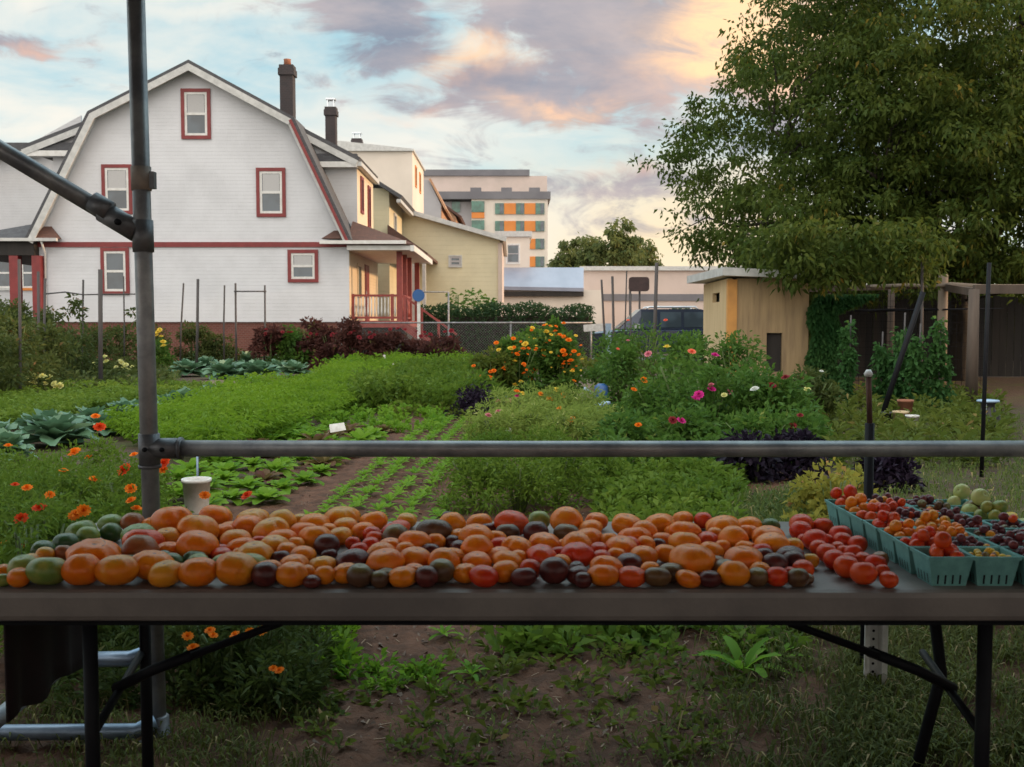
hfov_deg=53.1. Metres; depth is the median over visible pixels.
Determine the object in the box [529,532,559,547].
tomato
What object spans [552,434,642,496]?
bushy herb
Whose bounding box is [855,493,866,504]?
cherry tomato
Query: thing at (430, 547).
tomato
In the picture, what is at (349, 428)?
lettuce
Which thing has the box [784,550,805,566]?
tomato
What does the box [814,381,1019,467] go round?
weeds
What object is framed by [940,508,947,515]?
cherry tomato
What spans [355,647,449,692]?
weeds
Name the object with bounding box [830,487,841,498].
cherry tomato
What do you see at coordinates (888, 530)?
cherry tomato
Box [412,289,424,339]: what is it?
street sign
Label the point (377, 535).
tomato
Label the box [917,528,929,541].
cherry tomato
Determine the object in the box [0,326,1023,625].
ground
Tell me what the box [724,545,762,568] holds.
tomato
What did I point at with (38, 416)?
cabbage
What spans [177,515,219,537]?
tomato
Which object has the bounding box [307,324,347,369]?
amaranth bush
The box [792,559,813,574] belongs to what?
tomato
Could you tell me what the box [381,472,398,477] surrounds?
seedling
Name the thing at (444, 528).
tomato
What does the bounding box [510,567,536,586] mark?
tomato
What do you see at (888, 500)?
cherry tomato
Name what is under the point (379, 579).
tomato
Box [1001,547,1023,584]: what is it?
berry basket
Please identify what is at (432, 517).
seedling
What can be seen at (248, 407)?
carrot greens
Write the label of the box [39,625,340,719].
weeds
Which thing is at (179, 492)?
lettuce
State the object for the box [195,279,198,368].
garden stake
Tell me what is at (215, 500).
lettuce
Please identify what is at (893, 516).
cherry tomato
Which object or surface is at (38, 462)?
marigold plant
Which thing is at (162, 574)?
tomato
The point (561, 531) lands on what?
tomato
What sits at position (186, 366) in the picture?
squash plant
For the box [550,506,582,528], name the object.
tomato
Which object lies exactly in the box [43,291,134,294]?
trellis string
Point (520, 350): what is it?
sunflower bush
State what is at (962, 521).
cherry tomato
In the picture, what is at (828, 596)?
folding table
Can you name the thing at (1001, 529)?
cherry tomato
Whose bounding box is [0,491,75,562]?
marigold plant
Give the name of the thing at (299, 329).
vine plant
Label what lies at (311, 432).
lettuce
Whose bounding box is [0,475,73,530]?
marigold plant
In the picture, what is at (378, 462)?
seedling
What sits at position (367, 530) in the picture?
tomato
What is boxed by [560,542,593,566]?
tomato
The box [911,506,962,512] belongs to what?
berry basket
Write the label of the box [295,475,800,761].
soil clods
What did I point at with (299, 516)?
tomato
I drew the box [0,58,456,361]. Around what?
gambrel house
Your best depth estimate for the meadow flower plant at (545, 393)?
12.48 m
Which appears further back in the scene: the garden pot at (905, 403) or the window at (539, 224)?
the window at (539, 224)
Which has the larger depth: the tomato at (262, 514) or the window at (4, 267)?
the window at (4, 267)
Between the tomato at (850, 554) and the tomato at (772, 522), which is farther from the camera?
the tomato at (772, 522)
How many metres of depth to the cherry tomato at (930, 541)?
2.27 m
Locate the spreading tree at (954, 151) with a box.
[627,0,1023,380]
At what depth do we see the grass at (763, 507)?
6.51 m
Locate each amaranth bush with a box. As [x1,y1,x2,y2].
[247,323,290,361]
[264,324,313,368]
[291,316,327,367]
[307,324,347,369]
[328,314,369,359]
[353,329,393,358]
[373,327,409,354]
[397,328,423,356]
[417,331,451,356]
[434,329,468,356]
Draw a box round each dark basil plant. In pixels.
[444,381,499,417]
[716,427,803,483]
[764,427,834,480]
[851,457,926,493]
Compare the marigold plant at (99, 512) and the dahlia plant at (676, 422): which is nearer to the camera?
the marigold plant at (99, 512)
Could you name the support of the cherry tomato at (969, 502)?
in the berry basket
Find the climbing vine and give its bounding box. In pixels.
[47,293,136,362]
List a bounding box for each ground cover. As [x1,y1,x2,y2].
[319,399,447,432]
[377,399,493,418]
[579,392,818,467]
[587,457,750,521]
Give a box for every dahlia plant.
[585,329,640,387]
[589,339,652,403]
[596,405,661,440]
[602,319,681,387]
[620,377,683,423]
[635,337,723,420]
[644,390,737,440]
[653,329,732,396]
[657,352,757,421]
[696,329,774,394]
[701,355,796,420]
[718,386,796,438]
[735,369,829,418]
[767,404,849,461]
[782,364,846,432]
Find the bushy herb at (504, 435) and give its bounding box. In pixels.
[460,423,534,481]
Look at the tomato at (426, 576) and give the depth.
2.12 m
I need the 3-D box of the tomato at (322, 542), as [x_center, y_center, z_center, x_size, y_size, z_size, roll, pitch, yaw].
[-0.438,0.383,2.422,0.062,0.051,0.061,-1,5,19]
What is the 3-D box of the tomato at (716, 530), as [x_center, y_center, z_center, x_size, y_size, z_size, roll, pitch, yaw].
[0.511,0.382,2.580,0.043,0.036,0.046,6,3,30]
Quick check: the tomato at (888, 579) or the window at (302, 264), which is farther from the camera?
the window at (302, 264)
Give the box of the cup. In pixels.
[181,476,211,514]
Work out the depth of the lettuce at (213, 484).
7.69 m
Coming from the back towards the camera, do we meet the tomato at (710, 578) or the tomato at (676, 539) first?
the tomato at (676, 539)
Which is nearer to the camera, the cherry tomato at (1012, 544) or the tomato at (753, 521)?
the cherry tomato at (1012, 544)
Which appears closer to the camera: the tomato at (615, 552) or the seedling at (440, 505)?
the tomato at (615, 552)
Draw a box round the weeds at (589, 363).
[449,353,604,376]
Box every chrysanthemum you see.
[22,368,69,390]
[85,355,120,380]
[112,356,137,372]
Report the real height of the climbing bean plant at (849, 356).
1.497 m
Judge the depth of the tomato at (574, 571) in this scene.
2.16 m
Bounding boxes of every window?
[0,262,9,290]
[22,264,31,290]
[100,248,129,293]
[101,164,132,213]
[180,88,210,138]
[256,168,285,216]
[287,250,317,281]
[357,263,361,297]
[360,176,363,214]
[367,185,370,227]
[394,213,396,230]
[415,165,416,187]
[419,172,420,193]
[448,255,461,266]
[452,202,459,211]
[472,201,483,211]
[472,220,483,229]
[495,203,503,213]
[495,221,503,230]
[506,244,519,263]
[516,203,523,213]
[516,221,523,230]
[536,203,543,213]
[536,221,543,230]
[536,239,543,248]
[536,256,543,266]
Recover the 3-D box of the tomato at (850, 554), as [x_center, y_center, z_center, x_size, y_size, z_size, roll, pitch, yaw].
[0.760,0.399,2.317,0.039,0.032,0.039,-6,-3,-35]
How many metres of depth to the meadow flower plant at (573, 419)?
10.49 m
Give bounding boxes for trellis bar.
[234,291,265,291]
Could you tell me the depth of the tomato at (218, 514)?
2.73 m
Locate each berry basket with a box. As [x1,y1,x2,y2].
[824,499,857,525]
[836,506,876,535]
[848,513,876,541]
[863,520,915,551]
[877,528,915,562]
[892,537,930,573]
[910,547,975,585]
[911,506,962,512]
[934,499,967,505]
[951,520,991,527]
[952,537,998,546]
[958,547,1021,585]
[965,528,1006,536]
[980,537,1023,546]
[982,520,1023,524]
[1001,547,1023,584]
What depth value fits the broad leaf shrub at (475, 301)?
34.80 m
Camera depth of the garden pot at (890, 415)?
12.18 m
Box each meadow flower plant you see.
[457,398,540,440]
[471,385,555,423]
[488,395,563,438]
[510,379,583,414]
[515,397,601,440]
[543,383,611,409]
[546,394,623,440]
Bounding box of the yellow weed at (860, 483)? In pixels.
[832,463,878,493]
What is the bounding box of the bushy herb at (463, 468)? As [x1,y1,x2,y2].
[419,457,538,514]
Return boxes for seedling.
[314,507,329,512]
[317,503,336,509]
[323,498,337,503]
[326,495,342,499]
[330,486,352,491]
[332,489,348,495]
[336,482,356,488]
[336,502,358,507]
[343,495,367,500]
[347,500,365,506]
[350,493,369,500]
[354,476,368,481]
[355,470,371,474]
[356,486,381,494]
[366,478,387,484]
[368,463,377,469]
[368,485,382,493]
[369,502,391,511]
[370,457,386,460]
[370,459,388,464]
[371,474,389,480]
[380,491,403,503]
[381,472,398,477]
[383,502,397,507]
[384,464,405,470]
[385,469,397,473]
[387,458,407,465]
[389,484,405,491]
[392,488,407,495]
[393,505,417,516]
[394,479,417,486]
[399,436,416,440]
[403,476,421,482]
[403,494,421,502]
[403,500,419,507]
[406,466,426,472]
[412,489,431,498]
[419,516,439,521]
[423,434,436,439]
[423,470,442,477]
[423,475,441,480]
[424,479,434,484]
[429,508,445,515]
[429,510,445,516]
[431,463,448,469]
[434,502,450,508]
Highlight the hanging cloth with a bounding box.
[3,625,82,722]
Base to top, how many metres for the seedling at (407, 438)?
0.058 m
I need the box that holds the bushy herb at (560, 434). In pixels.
[514,422,573,477]
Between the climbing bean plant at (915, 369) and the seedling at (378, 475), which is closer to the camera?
the seedling at (378, 475)
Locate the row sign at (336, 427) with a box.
[327,422,345,433]
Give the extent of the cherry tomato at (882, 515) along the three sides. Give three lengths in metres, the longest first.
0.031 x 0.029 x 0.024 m
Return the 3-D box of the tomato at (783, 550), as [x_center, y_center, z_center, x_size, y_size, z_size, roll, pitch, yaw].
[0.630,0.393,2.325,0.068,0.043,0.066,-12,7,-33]
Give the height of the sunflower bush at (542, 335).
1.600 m
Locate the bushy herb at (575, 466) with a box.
[523,431,614,507]
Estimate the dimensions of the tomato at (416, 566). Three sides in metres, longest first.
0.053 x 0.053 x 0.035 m
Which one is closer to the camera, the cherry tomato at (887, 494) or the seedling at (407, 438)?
the cherry tomato at (887, 494)
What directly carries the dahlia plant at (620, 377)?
on the garden soil
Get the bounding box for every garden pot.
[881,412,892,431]
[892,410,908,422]
[897,399,913,413]
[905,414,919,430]
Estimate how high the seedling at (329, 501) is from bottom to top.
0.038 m
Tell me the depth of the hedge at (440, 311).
33.71 m
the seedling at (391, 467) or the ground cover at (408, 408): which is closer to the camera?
the seedling at (391, 467)
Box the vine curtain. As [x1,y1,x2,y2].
[803,293,878,389]
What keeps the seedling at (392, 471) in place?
on the garden soil
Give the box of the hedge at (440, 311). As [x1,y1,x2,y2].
[420,300,595,360]
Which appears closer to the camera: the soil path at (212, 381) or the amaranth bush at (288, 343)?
the soil path at (212, 381)
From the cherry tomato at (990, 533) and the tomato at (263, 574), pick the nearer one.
the tomato at (263, 574)
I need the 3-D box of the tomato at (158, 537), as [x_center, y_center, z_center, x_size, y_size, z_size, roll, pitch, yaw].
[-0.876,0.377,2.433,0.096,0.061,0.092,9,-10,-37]
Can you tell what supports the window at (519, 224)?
in the apartment block
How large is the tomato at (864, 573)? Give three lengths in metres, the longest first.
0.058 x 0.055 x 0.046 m
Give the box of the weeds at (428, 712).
[293,640,755,766]
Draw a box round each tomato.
[0,564,6,573]
[0,573,8,586]
[7,554,35,572]
[7,567,29,587]
[25,557,64,584]
[29,553,38,557]
[30,540,55,552]
[35,547,54,556]
[52,533,79,546]
[54,545,69,560]
[61,553,99,584]
[65,520,96,533]
[65,538,121,559]
[76,526,100,540]
[94,555,139,585]
[97,514,121,529]
[100,523,121,541]
[120,512,144,529]
[120,523,154,540]
[121,534,159,554]
[122,529,164,544]
[132,550,174,579]
[141,517,150,523]
[148,560,181,587]
[150,506,192,530]
[158,527,180,541]
[159,542,177,553]
[167,553,183,562]
[176,530,219,557]
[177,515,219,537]
[178,557,216,586]
[182,550,206,561]
[188,553,207,558]
[198,505,232,524]
[209,547,231,558]
[215,552,257,585]
[217,523,234,539]
[220,529,251,544]
[226,537,254,550]
[232,515,261,536]
[236,508,268,519]
[237,541,273,559]
[245,553,265,562]
[251,562,277,586]
[252,517,289,536]
[252,536,264,540]
[258,560,281,566]
[261,534,288,551]
[268,509,296,527]
[268,529,297,538]
[270,550,289,561]
[276,542,296,552]
[276,561,308,586]
[280,554,308,564]
[288,537,305,545]
[290,522,316,534]
[290,546,316,560]
[295,513,305,522]
[298,513,330,525]
[298,526,331,548]
[302,575,320,588]
[305,564,315,574]
[308,556,335,568]
[314,534,339,555]
[314,566,334,584]
[320,548,337,558]
[322,523,336,530]
[324,506,360,523]
[331,527,351,545]
[333,517,356,529]
[334,562,353,583]
[335,548,368,565]
[345,537,360,548]
[346,563,372,587]
[350,542,368,551]
[351,522,374,539]
[358,511,387,529]
[362,537,378,547]
[363,526,380,538]
[366,531,381,541]
[366,548,404,570]
[367,542,394,554]
[370,570,388,588]
[379,567,391,583]
[380,537,400,547]
[381,522,405,532]
[381,524,408,539]
[388,566,415,587]
[393,520,410,529]
[395,542,413,552]
[397,513,416,527]
[398,530,431,546]
[401,546,429,565]
[405,563,422,569]
[415,566,437,587]
[416,519,452,537]
[422,543,439,552]
[427,547,459,566]
[429,533,445,547]
[429,558,454,582]
[440,512,465,529]
[445,535,457,547]
[450,528,461,535]
[450,540,463,548]
[450,547,465,563]
[453,563,474,582]
[458,523,493,539]
[460,535,493,553]
[462,551,491,566]
[466,513,491,525]
[469,565,498,587]
[482,523,495,530]
[488,546,511,563]
[491,537,505,546]
[492,530,506,537]
[492,550,522,566]
[493,560,518,582]
[494,510,528,535]
[495,524,519,536]
[501,536,531,551]
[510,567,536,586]
[513,550,526,560]
[519,559,539,577]
[523,521,548,539]
[526,544,556,563]
[528,511,549,526]
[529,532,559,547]
[539,557,568,583]
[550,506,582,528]
[553,523,578,539]
[553,546,562,553]
[554,554,571,565]
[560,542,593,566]
[561,531,591,546]
[567,565,588,583]
[569,561,583,568]
[574,572,591,588]
[578,520,602,531]
[578,528,601,543]
[585,512,607,528]
[587,565,618,585]
[590,542,607,551]
[590,555,622,568]
[592,550,610,558]
[600,533,616,542]
[605,535,636,552]
[608,548,625,557]
[611,513,639,533]
[617,553,642,567]
[618,527,650,538]
[618,566,644,587]
[627,536,639,545]
[630,545,657,563]
[632,520,657,537]
[638,536,655,548]
[640,561,659,570]
[644,567,671,586]
[645,513,674,531]
[652,532,669,543]
[654,538,665,545]
[654,544,673,562]
[660,563,683,582]
[668,521,701,534]
[668,532,700,546]
[669,543,715,574]
[673,511,693,521]
[675,569,700,587]
[694,512,711,527]
[697,531,717,542]
[699,570,721,587]
[700,541,723,556]
[705,515,739,530]
[708,527,721,535]
[712,559,732,571]
[716,540,731,553]
[717,561,749,585]
[718,526,748,546]
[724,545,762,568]
[734,540,754,546]
[738,516,761,527]
[740,525,756,538]
[748,567,767,586]
[749,561,769,570]
[752,525,784,542]
[753,543,772,550]
[754,532,789,552]
[758,548,773,556]
[762,518,779,527]
[762,552,788,567]
[767,566,787,586]
[776,545,803,554]
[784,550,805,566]
[788,538,803,549]
[788,568,809,587]
[789,514,813,528]
[789,521,811,537]
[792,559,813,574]
[802,529,828,550]
[804,553,818,567]
[807,573,813,584]
[809,540,825,553]
[813,518,833,533]
[816,543,835,561]
[823,549,843,569]
[827,534,832,543]
[829,525,852,535]
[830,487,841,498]
[832,541,843,548]
[833,532,851,544]
[833,555,857,577]
[835,498,845,504]
[837,545,846,551]
[843,485,856,497]
[843,545,862,554]
[843,552,856,558]
[845,496,857,507]
[847,535,867,551]
[848,506,860,511]
[849,562,877,584]
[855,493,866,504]
[856,510,866,519]
[856,552,869,561]
[858,502,868,511]
[864,554,886,566]
[865,511,877,519]
[867,502,877,511]
[873,520,885,527]
[873,551,888,563]
[876,496,882,502]
[876,564,889,576]
[877,503,890,511]
[877,510,887,521]
[879,571,898,587]
[884,492,890,497]
[884,526,895,535]
[886,498,893,503]
[888,501,897,510]
[888,512,899,521]
[889,520,901,531]
[894,531,905,535]
[896,507,903,514]
[897,498,905,506]
[900,537,910,545]
[901,509,909,516]
[902,528,913,535]
[903,518,914,528]
[907,511,914,518]
[909,539,924,545]
[911,532,924,543]
[913,510,920,517]
[914,520,925,526]
[915,525,925,531]
[917,499,926,507]
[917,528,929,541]
[919,495,926,500]
[920,511,930,521]
[924,526,935,536]
[926,495,933,502]
[926,522,936,529]
[928,536,933,545]
[929,509,938,520]
[930,546,943,556]
[933,531,951,548]
[934,501,942,509]
[938,525,946,531]
[939,516,950,522]
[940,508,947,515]
[940,520,951,527]
[943,503,950,509]
[943,543,958,556]
[946,509,953,516]
[946,526,956,536]
[947,496,960,504]
[949,550,963,556]
[952,540,959,545]
[953,484,969,499]
[953,506,960,513]
[953,514,962,521]
[956,526,964,533]
[956,533,965,542]
[959,518,965,525]
[961,504,978,511]
[961,540,969,545]
[962,500,980,508]
[966,535,975,543]
[967,521,974,527]
[971,488,990,505]
[972,515,981,523]
[974,509,987,519]
[974,530,982,535]
[975,541,983,545]
[979,525,988,532]
[980,501,992,512]
[981,552,989,556]
[985,547,992,553]
[986,531,994,536]
[988,509,1000,519]
[989,536,998,543]
[992,500,1007,511]
[992,523,999,529]
[994,534,1002,541]
[997,526,1005,534]
[998,512,1008,520]
[998,520,1007,525]
[1004,536,1012,543]
[1006,530,1014,537]
[1007,520,1018,526]
[1008,514,1017,522]
[1008,540,1018,548]
[1015,532,1023,540]
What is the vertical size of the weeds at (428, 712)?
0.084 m
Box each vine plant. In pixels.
[0,295,10,326]
[0,298,42,350]
[0,308,61,389]
[0,319,38,392]
[2,318,82,381]
[30,305,58,363]
[41,322,103,376]
[59,322,120,365]
[96,324,137,363]
[131,324,172,363]
[170,320,216,361]
[199,332,244,362]
[268,324,315,359]
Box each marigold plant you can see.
[0,440,55,478]
[0,444,66,481]
[0,448,18,475]
[0,460,56,497]
[0,466,37,499]
[0,472,37,502]
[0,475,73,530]
[0,488,90,564]
[0,489,37,535]
[0,489,97,637]
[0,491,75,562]
[0,491,79,556]
[0,509,135,685]
[0,512,51,563]
[0,524,42,625]
[12,453,85,490]
[12,454,103,509]
[21,442,134,499]
[28,495,95,539]
[48,492,141,540]
[56,413,140,492]
[56,490,121,510]
[57,501,124,522]
[62,472,170,513]
[69,479,172,524]
[79,457,194,512]
[82,451,183,506]
[89,447,180,496]
[93,490,168,522]
[98,491,217,638]
[132,625,232,692]
[172,625,280,703]
[202,625,306,695]
[221,640,340,721]
[241,491,252,498]
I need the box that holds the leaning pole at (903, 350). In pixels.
[879,291,925,415]
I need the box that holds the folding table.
[0,522,1023,766]
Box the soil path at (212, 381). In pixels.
[201,378,287,384]
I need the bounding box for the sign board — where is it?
[629,277,648,314]
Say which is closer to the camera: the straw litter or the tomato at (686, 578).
the tomato at (686, 578)
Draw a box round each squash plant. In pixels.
[166,358,205,376]
[198,356,215,368]
[200,358,245,379]
[233,350,266,361]
[235,359,248,368]
[235,359,283,379]
[267,359,285,372]
[276,359,309,375]
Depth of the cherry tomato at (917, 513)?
2.59 m
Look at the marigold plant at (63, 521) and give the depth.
4.48 m
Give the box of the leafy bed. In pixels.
[336,351,532,413]
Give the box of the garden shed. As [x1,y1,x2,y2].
[687,267,808,379]
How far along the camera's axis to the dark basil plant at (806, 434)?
8.45 m
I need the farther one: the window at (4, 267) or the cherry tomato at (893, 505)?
the window at (4, 267)
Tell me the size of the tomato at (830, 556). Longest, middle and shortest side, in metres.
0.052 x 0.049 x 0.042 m
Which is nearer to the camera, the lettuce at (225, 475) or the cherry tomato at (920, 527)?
the cherry tomato at (920, 527)
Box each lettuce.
[161,465,195,481]
[161,481,183,502]
[170,457,211,475]
[172,471,228,497]
[182,493,229,509]
[200,457,241,469]
[206,460,249,476]
[211,469,238,481]
[215,488,251,505]
[223,475,268,491]
[234,457,269,471]
[239,469,282,483]
[240,486,289,504]
[241,457,279,459]
[254,431,285,439]
[254,458,297,477]
[266,478,298,494]
[270,429,295,439]
[272,457,300,469]
[280,427,299,438]
[286,428,323,439]
[286,470,324,485]
[290,416,313,428]
[290,422,309,428]
[290,457,313,462]
[297,433,337,440]
[298,425,325,432]
[298,457,345,469]
[306,463,336,475]
[314,424,329,431]
[323,430,347,440]
[324,424,360,437]
[324,434,338,439]
[332,457,350,465]
[339,429,379,440]
[347,423,364,427]
[349,426,388,440]
[356,422,368,429]
[373,424,394,431]
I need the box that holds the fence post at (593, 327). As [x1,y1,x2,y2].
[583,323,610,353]
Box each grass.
[0,685,341,766]
[47,359,181,380]
[380,706,769,766]
[589,625,1023,766]
[716,481,828,521]
[840,412,1023,517]
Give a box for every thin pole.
[920,262,923,373]
[979,263,990,476]
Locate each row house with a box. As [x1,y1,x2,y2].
[0,143,52,316]
[324,98,437,320]
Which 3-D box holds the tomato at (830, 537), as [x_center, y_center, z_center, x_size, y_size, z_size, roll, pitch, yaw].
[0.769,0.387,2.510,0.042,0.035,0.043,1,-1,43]
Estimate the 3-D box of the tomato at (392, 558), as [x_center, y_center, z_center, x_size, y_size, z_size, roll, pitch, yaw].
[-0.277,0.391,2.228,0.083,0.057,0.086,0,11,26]
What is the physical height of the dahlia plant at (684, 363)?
1.235 m
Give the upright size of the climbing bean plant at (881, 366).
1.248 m
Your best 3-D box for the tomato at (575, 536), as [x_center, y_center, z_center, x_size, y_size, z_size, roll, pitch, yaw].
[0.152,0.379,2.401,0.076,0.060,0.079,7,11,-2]
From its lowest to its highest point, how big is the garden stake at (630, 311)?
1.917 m
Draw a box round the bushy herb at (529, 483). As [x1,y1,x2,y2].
[453,437,584,516]
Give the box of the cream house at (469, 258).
[402,209,507,327]
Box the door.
[365,264,369,320]
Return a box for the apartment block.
[424,170,550,266]
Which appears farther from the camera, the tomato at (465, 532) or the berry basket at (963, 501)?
the berry basket at (963, 501)
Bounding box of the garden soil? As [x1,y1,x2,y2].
[0,407,1023,766]
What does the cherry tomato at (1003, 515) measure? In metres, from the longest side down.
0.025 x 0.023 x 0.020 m
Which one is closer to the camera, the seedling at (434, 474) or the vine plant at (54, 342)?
the seedling at (434, 474)
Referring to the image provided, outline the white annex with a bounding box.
[495,231,531,266]
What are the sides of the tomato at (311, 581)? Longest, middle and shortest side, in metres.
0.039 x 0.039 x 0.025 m
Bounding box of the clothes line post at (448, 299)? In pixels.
[423,291,449,320]
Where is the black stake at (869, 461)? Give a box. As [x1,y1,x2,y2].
[859,370,874,665]
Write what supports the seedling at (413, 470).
on the garden soil
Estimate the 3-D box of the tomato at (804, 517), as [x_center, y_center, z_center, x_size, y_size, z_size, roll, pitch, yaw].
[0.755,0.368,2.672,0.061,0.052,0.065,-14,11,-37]
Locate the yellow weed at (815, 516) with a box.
[779,508,828,521]
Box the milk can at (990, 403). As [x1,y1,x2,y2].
[976,399,1000,428]
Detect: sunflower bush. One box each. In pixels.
[462,343,518,389]
[490,330,552,397]
[519,314,582,393]
[539,328,592,398]
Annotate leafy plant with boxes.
[428,625,463,639]
[448,659,488,681]
[692,635,795,677]
[762,642,809,671]
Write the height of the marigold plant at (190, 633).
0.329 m
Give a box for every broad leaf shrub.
[445,288,473,316]
[461,289,486,316]
[481,293,495,316]
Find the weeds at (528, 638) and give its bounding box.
[483,625,814,657]
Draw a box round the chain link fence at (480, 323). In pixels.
[341,321,592,360]
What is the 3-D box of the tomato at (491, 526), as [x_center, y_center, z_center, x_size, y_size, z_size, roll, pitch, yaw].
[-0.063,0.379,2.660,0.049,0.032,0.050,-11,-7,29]
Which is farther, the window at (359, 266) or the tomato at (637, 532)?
the window at (359, 266)
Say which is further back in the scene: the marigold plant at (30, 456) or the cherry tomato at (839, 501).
the marigold plant at (30, 456)
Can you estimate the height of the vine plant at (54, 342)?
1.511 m
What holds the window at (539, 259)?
in the apartment block
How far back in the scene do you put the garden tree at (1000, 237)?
34.25 m
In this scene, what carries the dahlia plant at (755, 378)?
on the garden soil
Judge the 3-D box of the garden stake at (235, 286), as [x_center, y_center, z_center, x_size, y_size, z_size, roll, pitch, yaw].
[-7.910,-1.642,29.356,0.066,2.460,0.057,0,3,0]
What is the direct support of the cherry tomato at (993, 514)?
in the berry basket
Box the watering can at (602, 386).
[583,383,608,397]
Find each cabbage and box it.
[0,419,23,441]
[0,427,36,459]
[10,408,85,432]
[18,411,99,445]
[69,405,107,422]
[82,411,114,435]
[105,397,138,411]
[157,386,192,403]
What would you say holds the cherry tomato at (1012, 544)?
in the berry basket at (1019, 576)
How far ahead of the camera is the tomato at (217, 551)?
2.34 m
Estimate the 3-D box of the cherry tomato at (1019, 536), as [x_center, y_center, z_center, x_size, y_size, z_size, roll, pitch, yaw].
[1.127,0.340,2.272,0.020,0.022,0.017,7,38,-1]
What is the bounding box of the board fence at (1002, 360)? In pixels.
[837,296,1023,376]
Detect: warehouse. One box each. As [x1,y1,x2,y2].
[504,267,601,330]
[580,266,741,328]
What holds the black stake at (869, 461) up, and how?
on the garden soil
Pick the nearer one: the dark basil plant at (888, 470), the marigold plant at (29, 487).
the marigold plant at (29, 487)
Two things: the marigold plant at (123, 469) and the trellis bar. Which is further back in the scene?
the trellis bar
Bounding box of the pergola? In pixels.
[809,274,1023,404]
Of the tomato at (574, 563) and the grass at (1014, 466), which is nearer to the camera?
the tomato at (574, 563)
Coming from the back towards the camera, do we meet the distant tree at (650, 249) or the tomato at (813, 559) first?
the distant tree at (650, 249)
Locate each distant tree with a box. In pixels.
[546,232,588,266]
[574,235,608,266]
[584,216,646,265]
[633,239,663,265]
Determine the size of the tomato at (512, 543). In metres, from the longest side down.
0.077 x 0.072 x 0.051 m
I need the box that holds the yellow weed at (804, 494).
[781,470,828,514]
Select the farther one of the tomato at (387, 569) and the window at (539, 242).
the window at (539, 242)
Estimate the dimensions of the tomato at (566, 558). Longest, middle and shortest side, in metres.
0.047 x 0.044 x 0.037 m
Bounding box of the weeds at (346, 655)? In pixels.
[312,625,368,679]
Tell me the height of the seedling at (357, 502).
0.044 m
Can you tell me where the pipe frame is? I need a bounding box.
[0,0,1023,744]
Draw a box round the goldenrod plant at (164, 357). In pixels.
[155,328,174,368]
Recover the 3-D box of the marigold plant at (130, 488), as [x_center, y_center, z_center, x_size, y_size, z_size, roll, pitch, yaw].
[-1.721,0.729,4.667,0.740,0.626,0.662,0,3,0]
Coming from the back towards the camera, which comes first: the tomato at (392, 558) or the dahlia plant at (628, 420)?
the dahlia plant at (628, 420)
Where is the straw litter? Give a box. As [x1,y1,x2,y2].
[296,625,843,758]
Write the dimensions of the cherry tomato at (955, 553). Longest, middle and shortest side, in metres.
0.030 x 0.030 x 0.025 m
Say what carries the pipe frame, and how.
on the ground at (1014, 390)
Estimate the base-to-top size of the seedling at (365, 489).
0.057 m
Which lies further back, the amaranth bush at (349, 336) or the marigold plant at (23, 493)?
the amaranth bush at (349, 336)
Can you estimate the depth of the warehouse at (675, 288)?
98.60 m
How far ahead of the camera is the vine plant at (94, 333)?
25.91 m
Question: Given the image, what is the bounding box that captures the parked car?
[592,306,702,359]
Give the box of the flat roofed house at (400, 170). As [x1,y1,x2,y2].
[338,132,424,212]
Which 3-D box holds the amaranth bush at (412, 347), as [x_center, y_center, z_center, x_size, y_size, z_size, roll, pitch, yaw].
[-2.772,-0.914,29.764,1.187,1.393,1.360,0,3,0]
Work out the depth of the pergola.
17.96 m
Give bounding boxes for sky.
[0,0,1022,283]
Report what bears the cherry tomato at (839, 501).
in the berry basket at (833, 513)
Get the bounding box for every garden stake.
[18,259,21,390]
[37,271,39,345]
[43,278,45,373]
[81,280,83,364]
[98,269,102,379]
[123,276,124,359]
[179,283,183,360]
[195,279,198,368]
[223,285,224,359]
[234,283,237,361]
[263,285,265,359]
[600,280,606,357]
[611,276,614,371]
[624,271,626,335]
[630,293,631,360]
[651,263,658,379]
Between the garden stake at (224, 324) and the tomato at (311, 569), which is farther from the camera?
the garden stake at (224, 324)
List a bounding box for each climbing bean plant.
[833,315,860,406]
[861,332,897,401]
[877,347,899,390]
[887,312,912,409]
[900,323,935,407]
[924,316,957,413]
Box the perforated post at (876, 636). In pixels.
[864,625,887,696]
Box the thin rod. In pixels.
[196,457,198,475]
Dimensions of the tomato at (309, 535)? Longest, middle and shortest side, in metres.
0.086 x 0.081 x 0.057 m
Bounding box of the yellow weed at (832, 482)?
[805,457,861,517]
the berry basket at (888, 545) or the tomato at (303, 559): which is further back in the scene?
the berry basket at (888, 545)
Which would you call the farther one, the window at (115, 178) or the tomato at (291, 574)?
the window at (115, 178)
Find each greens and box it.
[0,377,207,430]
[97,351,433,462]
[308,347,472,374]
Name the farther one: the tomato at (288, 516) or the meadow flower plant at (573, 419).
the meadow flower plant at (573, 419)
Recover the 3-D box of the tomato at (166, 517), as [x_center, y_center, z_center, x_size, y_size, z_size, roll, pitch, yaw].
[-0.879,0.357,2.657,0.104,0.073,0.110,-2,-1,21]
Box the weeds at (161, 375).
[36,361,171,390]
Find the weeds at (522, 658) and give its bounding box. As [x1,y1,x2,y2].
[413,625,741,713]
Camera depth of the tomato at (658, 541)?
2.46 m

